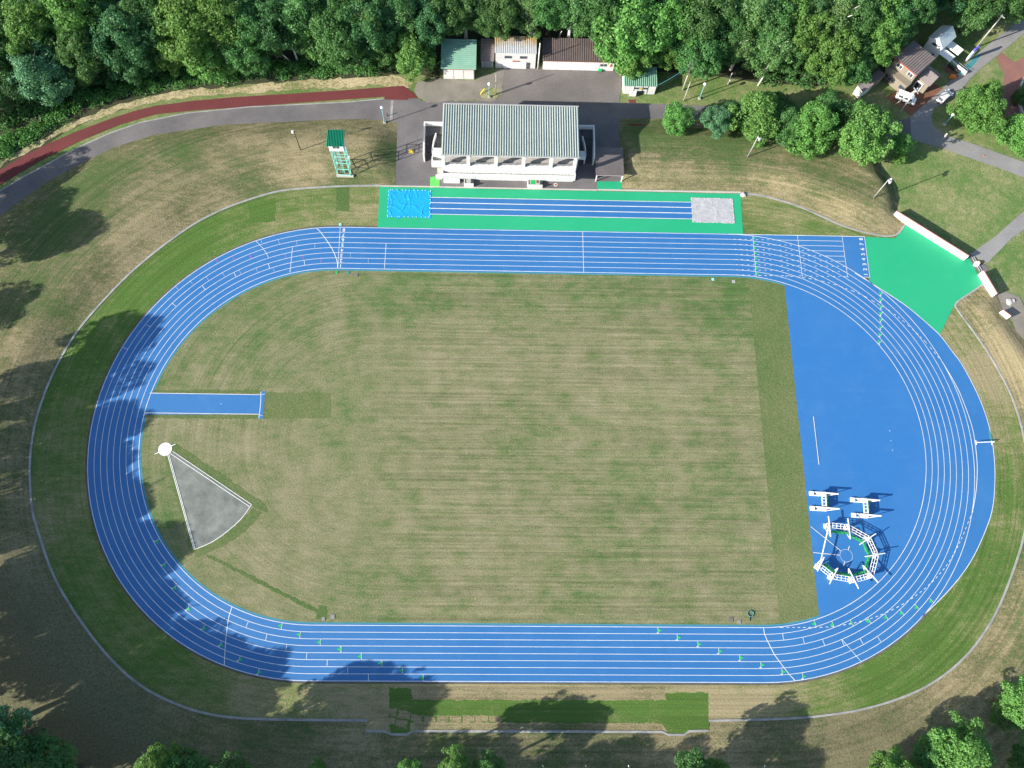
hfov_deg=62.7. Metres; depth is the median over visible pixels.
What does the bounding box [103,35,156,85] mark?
broadleaf tree
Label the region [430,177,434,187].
rubber mat
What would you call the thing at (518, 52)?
storehouse
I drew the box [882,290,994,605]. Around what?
running track
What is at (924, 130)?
asphalt road
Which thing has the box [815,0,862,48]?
birch tree
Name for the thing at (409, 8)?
birch tree
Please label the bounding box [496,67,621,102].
yard
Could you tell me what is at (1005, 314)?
boundary wall
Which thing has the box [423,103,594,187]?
grandstand
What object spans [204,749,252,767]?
broadleaf tree
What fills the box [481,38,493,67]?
shed
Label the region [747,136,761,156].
loudspeaker pole
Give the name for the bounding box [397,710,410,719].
bleached square
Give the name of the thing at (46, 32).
broadleaf tree
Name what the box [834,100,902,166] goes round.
maple tree
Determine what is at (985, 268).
asphalt road
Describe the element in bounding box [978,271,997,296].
boundary wall
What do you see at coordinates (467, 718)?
bleached square
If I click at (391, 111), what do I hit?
road gutter
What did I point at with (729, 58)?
broadleaf tree
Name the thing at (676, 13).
broadleaf tree
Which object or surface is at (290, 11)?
birch tree
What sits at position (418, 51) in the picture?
maple tree
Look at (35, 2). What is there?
broadleaf tree
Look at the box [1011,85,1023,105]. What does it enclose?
broadleaf tree
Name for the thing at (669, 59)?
broadleaf tree
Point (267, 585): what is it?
grass patch
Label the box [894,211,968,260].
boundary wall
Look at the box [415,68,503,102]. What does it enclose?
gravel yard
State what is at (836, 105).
broadleaf tree
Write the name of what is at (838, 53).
broadleaf tree
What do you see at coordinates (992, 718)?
shrub
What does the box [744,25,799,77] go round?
birch tree
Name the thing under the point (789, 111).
broadleaf tree
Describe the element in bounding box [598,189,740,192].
kerb
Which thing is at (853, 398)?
zone
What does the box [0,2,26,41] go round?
broadleaf tree
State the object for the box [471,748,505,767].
broadleaf tree
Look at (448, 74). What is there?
door
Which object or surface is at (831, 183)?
grass bank
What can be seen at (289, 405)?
grass patch
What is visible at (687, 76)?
utility pole
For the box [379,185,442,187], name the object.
kerb
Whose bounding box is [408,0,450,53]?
broadleaf tree
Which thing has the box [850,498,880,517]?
net frame
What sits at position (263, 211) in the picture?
grass patch
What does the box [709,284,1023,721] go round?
kerb
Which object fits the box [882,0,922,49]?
broadleaf tree
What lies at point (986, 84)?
maple tree
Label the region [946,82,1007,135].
broadleaf tree
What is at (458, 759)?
maple tree
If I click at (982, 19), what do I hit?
broadleaf tree
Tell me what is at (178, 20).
broadleaf tree
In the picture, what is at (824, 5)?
broadleaf tree
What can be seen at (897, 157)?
shrub
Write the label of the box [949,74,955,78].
bin heap
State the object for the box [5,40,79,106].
broadleaf tree
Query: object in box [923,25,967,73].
house
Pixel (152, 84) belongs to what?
undergrowth
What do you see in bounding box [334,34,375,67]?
broadleaf tree
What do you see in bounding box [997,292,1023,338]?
soil patch
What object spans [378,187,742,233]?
rubber apron
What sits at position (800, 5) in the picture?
broadleaf tree
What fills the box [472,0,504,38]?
broadleaf tree
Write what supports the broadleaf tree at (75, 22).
on the forest floor
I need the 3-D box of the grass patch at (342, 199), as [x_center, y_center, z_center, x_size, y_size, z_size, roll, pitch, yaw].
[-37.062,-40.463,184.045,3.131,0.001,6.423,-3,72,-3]
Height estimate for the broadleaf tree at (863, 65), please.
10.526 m
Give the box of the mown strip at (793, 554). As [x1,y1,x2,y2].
[748,278,818,622]
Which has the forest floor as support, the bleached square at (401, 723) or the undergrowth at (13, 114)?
the undergrowth at (13, 114)
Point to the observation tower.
(335, 141)
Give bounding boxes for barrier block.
[973,261,980,266]
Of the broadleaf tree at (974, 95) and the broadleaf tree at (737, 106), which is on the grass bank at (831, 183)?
the broadleaf tree at (737, 106)
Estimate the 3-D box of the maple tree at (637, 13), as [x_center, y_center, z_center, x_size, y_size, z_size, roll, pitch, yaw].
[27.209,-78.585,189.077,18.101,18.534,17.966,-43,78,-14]
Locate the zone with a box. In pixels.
[785,285,924,615]
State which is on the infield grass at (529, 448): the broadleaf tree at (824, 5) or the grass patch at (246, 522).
the grass patch at (246, 522)
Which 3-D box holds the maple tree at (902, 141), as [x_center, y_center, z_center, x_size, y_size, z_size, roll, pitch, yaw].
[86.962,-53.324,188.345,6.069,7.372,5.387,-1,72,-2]
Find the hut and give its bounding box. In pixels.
[622,66,657,93]
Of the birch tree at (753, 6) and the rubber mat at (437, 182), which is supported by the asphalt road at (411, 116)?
the rubber mat at (437, 182)
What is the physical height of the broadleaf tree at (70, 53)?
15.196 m
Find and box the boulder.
[1006,298,1012,304]
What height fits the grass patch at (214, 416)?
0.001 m
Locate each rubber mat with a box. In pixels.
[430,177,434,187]
[435,176,439,187]
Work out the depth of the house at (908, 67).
193.61 m
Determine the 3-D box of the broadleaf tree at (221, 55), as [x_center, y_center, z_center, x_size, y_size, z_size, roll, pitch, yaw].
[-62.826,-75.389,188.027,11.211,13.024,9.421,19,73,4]
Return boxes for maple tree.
[308,756,326,767]
[382,29,436,82]
[398,758,422,767]
[438,743,470,767]
[592,0,679,73]
[612,39,655,80]
[661,100,695,136]
[704,757,730,767]
[726,90,787,147]
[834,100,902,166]
[890,132,916,155]
[918,709,995,767]
[982,77,1004,100]
[992,675,1023,728]
[993,113,1023,157]
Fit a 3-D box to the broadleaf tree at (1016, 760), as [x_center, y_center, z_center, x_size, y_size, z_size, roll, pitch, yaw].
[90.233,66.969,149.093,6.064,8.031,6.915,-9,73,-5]
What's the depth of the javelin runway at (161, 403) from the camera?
168.84 m
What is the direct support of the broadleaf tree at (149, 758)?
on the grass bank at (80, 241)
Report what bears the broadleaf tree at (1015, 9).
on the ground at (966, 205)
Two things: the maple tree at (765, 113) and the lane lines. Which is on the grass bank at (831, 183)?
the maple tree at (765, 113)
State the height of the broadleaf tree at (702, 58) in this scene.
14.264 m
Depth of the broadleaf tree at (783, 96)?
188.13 m
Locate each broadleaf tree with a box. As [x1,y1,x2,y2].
[0,0,62,62]
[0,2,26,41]
[0,37,36,72]
[0,46,14,95]
[0,70,33,111]
[0,704,32,767]
[0,714,46,767]
[5,0,35,24]
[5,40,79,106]
[17,732,80,767]
[21,27,69,74]
[26,0,77,29]
[39,0,106,42]
[51,26,109,86]
[77,27,118,68]
[80,0,121,31]
[85,1,154,65]
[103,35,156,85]
[117,0,167,38]
[126,33,165,68]
[133,741,185,767]
[140,3,184,48]
[146,0,227,67]
[150,30,185,76]
[162,746,213,767]
[182,30,227,81]
[186,0,250,58]
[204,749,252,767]
[209,21,243,60]
[215,0,276,49]
[220,28,270,75]
[242,0,302,59]
[257,27,291,59]
[258,0,297,38]
[292,22,329,59]
[295,0,333,36]
[304,0,366,73]
[327,0,366,29]
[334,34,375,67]
[339,0,396,57]
[357,7,386,63]
[365,0,410,33]
[368,26,404,66]
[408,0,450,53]
[414,0,467,38]
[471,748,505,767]
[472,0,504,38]
[478,0,523,41]
[525,0,572,37]
[573,0,631,45]
[644,0,703,53]
[653,33,689,70]
[655,0,698,30]
[672,26,728,80]
[674,747,714,767]
[676,0,736,47]
[697,32,743,69]
[698,105,731,139]
[706,0,754,49]
[721,100,748,125]
[744,21,780,63]
[745,0,801,44]
[760,88,794,123]
[772,100,808,148]
[774,0,816,34]
[775,32,812,75]
[783,101,839,159]
[784,0,837,63]
[797,0,837,33]
[801,44,838,77]
[804,24,861,86]
[809,89,852,139]
[827,0,884,42]
[829,47,875,86]
[843,17,886,59]
[860,0,905,41]
[860,17,904,68]
[867,744,918,767]
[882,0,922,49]
[896,0,937,24]
[909,731,952,767]
[923,0,966,23]
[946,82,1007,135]
[949,0,1012,35]
[979,0,1023,23]
[992,694,1022,731]
[1006,743,1023,767]
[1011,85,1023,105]
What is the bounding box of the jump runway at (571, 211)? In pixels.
[430,197,691,218]
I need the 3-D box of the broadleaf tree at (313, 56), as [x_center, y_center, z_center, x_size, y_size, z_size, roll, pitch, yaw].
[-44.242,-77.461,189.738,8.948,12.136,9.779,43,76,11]
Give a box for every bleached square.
[383,715,395,723]
[385,707,397,716]
[395,719,407,727]
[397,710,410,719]
[411,713,422,721]
[424,716,435,722]
[437,715,448,722]
[449,715,461,722]
[462,715,474,722]
[475,715,487,722]
[489,716,501,721]
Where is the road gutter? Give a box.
[390,100,393,119]
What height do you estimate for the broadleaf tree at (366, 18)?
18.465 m
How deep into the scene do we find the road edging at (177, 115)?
189.21 m
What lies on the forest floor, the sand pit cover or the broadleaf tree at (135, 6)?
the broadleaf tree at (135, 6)
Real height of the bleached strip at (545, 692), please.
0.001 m
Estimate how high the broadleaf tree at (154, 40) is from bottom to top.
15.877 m
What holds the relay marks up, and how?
on the running track at (579, 657)
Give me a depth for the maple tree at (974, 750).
142.29 m
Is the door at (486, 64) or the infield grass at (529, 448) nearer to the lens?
the infield grass at (529, 448)
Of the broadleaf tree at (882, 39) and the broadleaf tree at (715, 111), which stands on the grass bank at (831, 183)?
the broadleaf tree at (715, 111)
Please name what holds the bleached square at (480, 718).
on the turf terrace
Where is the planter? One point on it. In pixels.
(1019, 106)
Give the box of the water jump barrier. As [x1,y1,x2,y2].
[976,429,994,444]
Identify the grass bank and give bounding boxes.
[0,119,1023,767]
[619,118,903,234]
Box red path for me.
[0,86,416,184]
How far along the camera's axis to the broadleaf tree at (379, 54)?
187.90 m
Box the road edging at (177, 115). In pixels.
[0,98,383,190]
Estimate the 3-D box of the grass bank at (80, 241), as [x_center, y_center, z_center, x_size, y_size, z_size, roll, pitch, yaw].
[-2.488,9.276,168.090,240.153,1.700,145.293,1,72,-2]
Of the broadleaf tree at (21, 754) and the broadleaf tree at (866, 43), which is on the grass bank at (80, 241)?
the broadleaf tree at (21, 754)
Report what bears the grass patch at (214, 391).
on the infield grass at (529, 448)
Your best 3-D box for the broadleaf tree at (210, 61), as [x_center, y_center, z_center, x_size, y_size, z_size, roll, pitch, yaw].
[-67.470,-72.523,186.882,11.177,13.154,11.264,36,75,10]
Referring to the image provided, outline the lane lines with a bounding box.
[87,197,994,682]
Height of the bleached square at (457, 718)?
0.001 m
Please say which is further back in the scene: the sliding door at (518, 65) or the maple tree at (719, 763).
the sliding door at (518, 65)
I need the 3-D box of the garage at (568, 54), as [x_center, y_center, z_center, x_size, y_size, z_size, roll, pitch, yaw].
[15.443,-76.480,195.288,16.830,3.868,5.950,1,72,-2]
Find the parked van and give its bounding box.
[895,89,916,105]
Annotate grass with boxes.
[141,270,818,624]
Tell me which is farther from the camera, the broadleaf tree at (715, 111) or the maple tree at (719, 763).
the broadleaf tree at (715, 111)
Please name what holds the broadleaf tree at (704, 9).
on the forest floor
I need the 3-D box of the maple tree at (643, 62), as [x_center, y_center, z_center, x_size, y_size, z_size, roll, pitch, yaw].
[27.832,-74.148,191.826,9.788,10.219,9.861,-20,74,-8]
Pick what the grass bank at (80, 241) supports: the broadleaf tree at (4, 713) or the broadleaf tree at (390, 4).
the broadleaf tree at (4, 713)
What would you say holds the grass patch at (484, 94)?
on the gravel yard at (437, 90)
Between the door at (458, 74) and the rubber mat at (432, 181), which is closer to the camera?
the rubber mat at (432, 181)
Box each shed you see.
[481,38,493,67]
[853,69,884,98]
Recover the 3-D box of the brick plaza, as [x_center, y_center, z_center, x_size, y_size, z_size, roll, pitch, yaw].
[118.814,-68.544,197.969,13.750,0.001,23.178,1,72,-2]
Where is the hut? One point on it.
(647, 83)
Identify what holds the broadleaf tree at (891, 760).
on the grass bank at (80, 241)
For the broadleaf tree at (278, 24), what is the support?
on the forest floor
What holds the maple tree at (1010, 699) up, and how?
on the grass bank at (80, 241)
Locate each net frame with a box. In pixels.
[809,491,839,510]
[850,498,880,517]
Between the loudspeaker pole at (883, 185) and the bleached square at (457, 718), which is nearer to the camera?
the bleached square at (457, 718)
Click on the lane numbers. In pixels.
(859, 239)
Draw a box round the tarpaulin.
[387,189,431,218]
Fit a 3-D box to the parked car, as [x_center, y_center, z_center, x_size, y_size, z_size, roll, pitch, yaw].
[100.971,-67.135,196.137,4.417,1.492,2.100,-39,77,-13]
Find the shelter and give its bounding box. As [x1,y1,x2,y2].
[595,147,623,181]
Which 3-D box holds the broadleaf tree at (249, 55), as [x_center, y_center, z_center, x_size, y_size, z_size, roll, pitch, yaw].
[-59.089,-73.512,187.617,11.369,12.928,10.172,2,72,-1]
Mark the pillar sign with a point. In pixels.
(972, 53)
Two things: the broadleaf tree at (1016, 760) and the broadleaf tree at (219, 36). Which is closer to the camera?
the broadleaf tree at (1016, 760)
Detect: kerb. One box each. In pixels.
[28,185,379,721]
[366,730,708,735]
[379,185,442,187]
[443,186,596,190]
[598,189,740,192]
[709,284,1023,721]
[746,193,905,236]
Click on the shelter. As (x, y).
(609, 161)
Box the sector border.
[168,452,251,549]
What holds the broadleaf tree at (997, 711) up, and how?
on the grass bank at (80, 241)
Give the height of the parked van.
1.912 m
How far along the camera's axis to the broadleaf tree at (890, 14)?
185.12 m
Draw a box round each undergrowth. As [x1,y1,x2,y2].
[0,53,396,161]
[0,55,862,134]
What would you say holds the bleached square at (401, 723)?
on the turf terrace
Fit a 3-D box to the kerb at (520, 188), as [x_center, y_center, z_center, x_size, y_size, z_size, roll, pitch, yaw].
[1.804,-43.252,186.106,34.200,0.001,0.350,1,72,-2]
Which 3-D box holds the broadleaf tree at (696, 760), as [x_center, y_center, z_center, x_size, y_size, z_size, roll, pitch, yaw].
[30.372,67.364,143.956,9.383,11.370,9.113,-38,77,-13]
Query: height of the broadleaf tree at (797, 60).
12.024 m
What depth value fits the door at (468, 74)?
192.99 m
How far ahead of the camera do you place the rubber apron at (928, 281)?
182.55 m
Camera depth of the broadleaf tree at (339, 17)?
181.04 m
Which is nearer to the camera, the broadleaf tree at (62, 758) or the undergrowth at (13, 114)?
the broadleaf tree at (62, 758)
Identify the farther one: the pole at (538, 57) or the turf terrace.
the pole at (538, 57)
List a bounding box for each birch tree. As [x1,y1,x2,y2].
[277,0,318,54]
[381,0,417,45]
[450,0,484,38]
[513,0,546,38]
[547,0,591,37]
[722,25,760,70]
[728,0,780,42]
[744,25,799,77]
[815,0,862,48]
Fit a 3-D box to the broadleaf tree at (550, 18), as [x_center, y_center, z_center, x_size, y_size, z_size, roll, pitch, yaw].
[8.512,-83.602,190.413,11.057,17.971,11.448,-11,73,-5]
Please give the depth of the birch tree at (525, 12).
188.59 m
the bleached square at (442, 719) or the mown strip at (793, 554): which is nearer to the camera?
the bleached square at (442, 719)
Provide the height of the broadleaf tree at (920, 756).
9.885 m
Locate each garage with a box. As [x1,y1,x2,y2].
[441,39,476,78]
[543,37,614,70]
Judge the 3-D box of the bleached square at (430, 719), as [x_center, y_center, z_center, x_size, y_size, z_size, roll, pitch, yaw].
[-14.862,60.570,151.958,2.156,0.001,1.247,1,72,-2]
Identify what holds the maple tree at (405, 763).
on the grass bank at (80, 241)
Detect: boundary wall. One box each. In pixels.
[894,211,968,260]
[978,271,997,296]
[999,309,1011,318]
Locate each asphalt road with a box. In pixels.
[0,98,911,214]
[910,20,1023,176]
[969,255,988,271]
[970,211,1023,262]
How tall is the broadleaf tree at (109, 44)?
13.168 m
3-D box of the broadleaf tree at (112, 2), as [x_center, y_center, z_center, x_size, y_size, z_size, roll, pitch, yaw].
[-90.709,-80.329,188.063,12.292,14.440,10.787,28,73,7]
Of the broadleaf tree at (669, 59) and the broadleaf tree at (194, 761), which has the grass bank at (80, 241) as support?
the broadleaf tree at (194, 761)
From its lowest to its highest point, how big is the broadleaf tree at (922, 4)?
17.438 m
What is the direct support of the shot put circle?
on the infield grass at (529, 448)
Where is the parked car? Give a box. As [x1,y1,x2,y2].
[936,89,952,103]
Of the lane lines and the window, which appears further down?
the lane lines
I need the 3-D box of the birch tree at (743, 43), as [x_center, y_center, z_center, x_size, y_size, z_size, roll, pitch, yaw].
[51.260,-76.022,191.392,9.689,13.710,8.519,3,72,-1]
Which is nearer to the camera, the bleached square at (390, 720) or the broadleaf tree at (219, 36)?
the bleached square at (390, 720)
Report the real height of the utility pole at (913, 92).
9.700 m
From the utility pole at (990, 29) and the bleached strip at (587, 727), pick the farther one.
the utility pole at (990, 29)
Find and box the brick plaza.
[996,53,1023,131]
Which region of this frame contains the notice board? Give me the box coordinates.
[629,91,636,96]
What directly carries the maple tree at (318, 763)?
on the grass bank at (80, 241)
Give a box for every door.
[444,70,453,78]
[454,70,463,78]
[464,70,473,78]
[483,61,491,67]
[504,61,514,67]
[515,62,525,68]
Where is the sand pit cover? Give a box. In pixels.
[691,197,734,223]
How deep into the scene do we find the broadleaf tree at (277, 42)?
180.71 m
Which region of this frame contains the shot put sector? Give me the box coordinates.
[169,452,250,548]
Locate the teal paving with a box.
[957,54,980,74]
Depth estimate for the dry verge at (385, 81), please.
191.89 m
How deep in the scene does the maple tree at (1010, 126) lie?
189.73 m
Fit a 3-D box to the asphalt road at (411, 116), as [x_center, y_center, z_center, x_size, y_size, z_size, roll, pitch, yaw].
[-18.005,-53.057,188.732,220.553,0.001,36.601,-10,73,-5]
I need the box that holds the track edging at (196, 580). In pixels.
[140,269,819,625]
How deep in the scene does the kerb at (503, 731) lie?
151.74 m
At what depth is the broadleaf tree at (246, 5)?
180.10 m
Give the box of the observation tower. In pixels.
[326,129,353,177]
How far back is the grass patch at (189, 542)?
162.24 m
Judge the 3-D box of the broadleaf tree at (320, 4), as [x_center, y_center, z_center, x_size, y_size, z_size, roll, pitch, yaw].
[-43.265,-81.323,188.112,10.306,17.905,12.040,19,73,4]
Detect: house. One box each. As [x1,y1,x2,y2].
[882,41,941,93]
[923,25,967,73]
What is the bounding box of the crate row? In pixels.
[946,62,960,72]
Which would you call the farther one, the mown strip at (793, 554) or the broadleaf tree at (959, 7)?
the broadleaf tree at (959, 7)
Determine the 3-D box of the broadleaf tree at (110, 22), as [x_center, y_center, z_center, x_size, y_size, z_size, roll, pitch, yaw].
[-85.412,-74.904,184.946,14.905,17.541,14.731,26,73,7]
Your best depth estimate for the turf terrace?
153.04 m
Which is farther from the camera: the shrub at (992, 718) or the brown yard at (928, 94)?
the brown yard at (928, 94)
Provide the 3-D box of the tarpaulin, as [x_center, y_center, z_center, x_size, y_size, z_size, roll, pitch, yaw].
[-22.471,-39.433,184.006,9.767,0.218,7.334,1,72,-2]
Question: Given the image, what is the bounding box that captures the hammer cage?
[814,516,884,588]
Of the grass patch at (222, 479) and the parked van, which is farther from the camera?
the parked van
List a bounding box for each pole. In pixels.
[537,43,540,68]
[682,62,694,90]
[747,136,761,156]
[873,178,891,197]
[892,87,920,114]
[976,13,1004,46]
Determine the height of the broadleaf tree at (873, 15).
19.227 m
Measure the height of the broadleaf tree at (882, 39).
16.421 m
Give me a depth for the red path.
190.30 m
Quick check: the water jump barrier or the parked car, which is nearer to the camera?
the water jump barrier
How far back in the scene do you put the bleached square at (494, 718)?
152.29 m
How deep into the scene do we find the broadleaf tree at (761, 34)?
187.64 m
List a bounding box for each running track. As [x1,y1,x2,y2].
[87,227,974,682]
[754,235,869,276]
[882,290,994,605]
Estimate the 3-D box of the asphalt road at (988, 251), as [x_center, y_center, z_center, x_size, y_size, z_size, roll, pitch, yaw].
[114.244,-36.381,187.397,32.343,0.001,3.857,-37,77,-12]
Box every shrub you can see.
[892,152,908,164]
[989,714,997,724]
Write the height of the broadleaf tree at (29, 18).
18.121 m
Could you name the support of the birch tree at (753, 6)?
on the forest floor
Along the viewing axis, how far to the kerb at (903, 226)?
186.00 m
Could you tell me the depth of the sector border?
163.25 m
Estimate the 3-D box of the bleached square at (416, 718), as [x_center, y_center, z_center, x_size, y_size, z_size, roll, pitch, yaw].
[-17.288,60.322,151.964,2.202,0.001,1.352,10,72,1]
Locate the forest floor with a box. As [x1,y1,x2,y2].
[0,0,950,168]
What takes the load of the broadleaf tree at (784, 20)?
on the forest floor
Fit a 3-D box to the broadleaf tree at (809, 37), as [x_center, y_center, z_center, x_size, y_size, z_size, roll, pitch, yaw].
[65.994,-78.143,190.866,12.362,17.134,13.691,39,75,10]
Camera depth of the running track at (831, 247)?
183.90 m
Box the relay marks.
[155,237,932,679]
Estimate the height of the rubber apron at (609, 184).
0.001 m
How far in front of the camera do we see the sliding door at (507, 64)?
194.55 m
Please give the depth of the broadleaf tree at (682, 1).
184.46 m
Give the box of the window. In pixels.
[906,71,913,77]
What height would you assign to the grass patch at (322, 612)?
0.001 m
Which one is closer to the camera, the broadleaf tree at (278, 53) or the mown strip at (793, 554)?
the mown strip at (793, 554)
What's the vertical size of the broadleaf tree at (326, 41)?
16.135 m
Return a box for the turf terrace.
[388,687,708,733]
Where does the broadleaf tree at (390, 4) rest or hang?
on the forest floor
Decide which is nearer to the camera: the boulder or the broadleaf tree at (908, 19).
the boulder
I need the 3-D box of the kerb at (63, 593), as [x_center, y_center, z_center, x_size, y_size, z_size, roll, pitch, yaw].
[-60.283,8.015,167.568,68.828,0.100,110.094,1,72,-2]
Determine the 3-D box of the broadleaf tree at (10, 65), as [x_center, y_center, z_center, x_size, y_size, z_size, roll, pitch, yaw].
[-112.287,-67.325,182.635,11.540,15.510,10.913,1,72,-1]
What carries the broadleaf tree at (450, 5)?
on the forest floor
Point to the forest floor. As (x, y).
(738, 72)
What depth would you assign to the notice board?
193.09 m
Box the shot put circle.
[155,443,174,455]
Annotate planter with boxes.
[1017,77,1023,112]
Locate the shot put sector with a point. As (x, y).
(213, 511)
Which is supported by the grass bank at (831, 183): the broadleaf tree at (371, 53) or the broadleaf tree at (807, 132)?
the broadleaf tree at (807, 132)
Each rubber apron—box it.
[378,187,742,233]
[597,181,621,189]
[865,225,982,333]
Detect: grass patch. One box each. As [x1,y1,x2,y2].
[145,414,257,419]
[152,389,261,393]
[165,455,193,552]
[170,443,266,511]
[194,508,260,556]
[206,555,318,612]
[249,198,275,222]
[263,392,330,418]
[316,605,326,619]
[336,187,349,211]
[479,88,499,98]
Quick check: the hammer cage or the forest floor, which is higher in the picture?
the forest floor
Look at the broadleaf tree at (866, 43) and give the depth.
188.03 m
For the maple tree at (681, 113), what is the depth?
185.40 m
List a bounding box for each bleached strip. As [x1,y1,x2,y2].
[412,686,664,699]
[414,723,661,730]
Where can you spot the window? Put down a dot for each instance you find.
(909, 73)
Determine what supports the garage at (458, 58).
on the gravel yard at (437, 90)
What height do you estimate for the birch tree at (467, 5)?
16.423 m
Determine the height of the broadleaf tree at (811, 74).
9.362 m
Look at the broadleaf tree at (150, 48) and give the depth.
184.48 m
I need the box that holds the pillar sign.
[965,46,979,61]
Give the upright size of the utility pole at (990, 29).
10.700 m
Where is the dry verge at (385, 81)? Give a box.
[0,75,413,166]
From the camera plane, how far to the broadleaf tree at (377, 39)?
181.63 m
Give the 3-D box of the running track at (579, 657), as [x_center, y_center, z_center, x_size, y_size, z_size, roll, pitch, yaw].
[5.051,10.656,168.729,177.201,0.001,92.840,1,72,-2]
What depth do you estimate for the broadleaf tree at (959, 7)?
192.93 m
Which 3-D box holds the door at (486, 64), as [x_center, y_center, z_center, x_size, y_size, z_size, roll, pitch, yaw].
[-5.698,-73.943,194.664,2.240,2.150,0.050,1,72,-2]
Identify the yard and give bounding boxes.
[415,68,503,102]
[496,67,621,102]
[887,83,942,115]
[943,65,958,77]
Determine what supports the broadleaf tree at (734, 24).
on the forest floor
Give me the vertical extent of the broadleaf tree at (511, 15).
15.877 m
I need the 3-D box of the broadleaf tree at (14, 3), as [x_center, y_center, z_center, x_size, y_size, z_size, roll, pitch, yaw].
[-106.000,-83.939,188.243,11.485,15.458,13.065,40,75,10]
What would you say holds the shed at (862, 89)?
on the ground at (966, 205)
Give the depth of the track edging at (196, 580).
159.67 m
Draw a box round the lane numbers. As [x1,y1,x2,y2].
[340,228,867,274]
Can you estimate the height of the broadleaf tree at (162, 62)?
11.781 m
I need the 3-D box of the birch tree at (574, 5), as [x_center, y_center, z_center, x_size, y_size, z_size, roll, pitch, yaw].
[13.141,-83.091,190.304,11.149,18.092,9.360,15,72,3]
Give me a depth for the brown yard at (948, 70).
199.31 m
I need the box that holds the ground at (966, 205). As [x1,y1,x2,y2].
[0,1,1023,767]
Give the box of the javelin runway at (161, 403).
[146,391,264,418]
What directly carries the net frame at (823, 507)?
on the zone
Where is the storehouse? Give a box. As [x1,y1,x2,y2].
[495,36,536,68]
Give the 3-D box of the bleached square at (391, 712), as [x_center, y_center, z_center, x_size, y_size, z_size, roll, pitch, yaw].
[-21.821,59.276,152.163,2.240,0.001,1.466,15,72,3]
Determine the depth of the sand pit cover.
185.77 m
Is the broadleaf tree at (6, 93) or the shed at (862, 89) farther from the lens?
the shed at (862, 89)
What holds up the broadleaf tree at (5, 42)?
on the forest floor

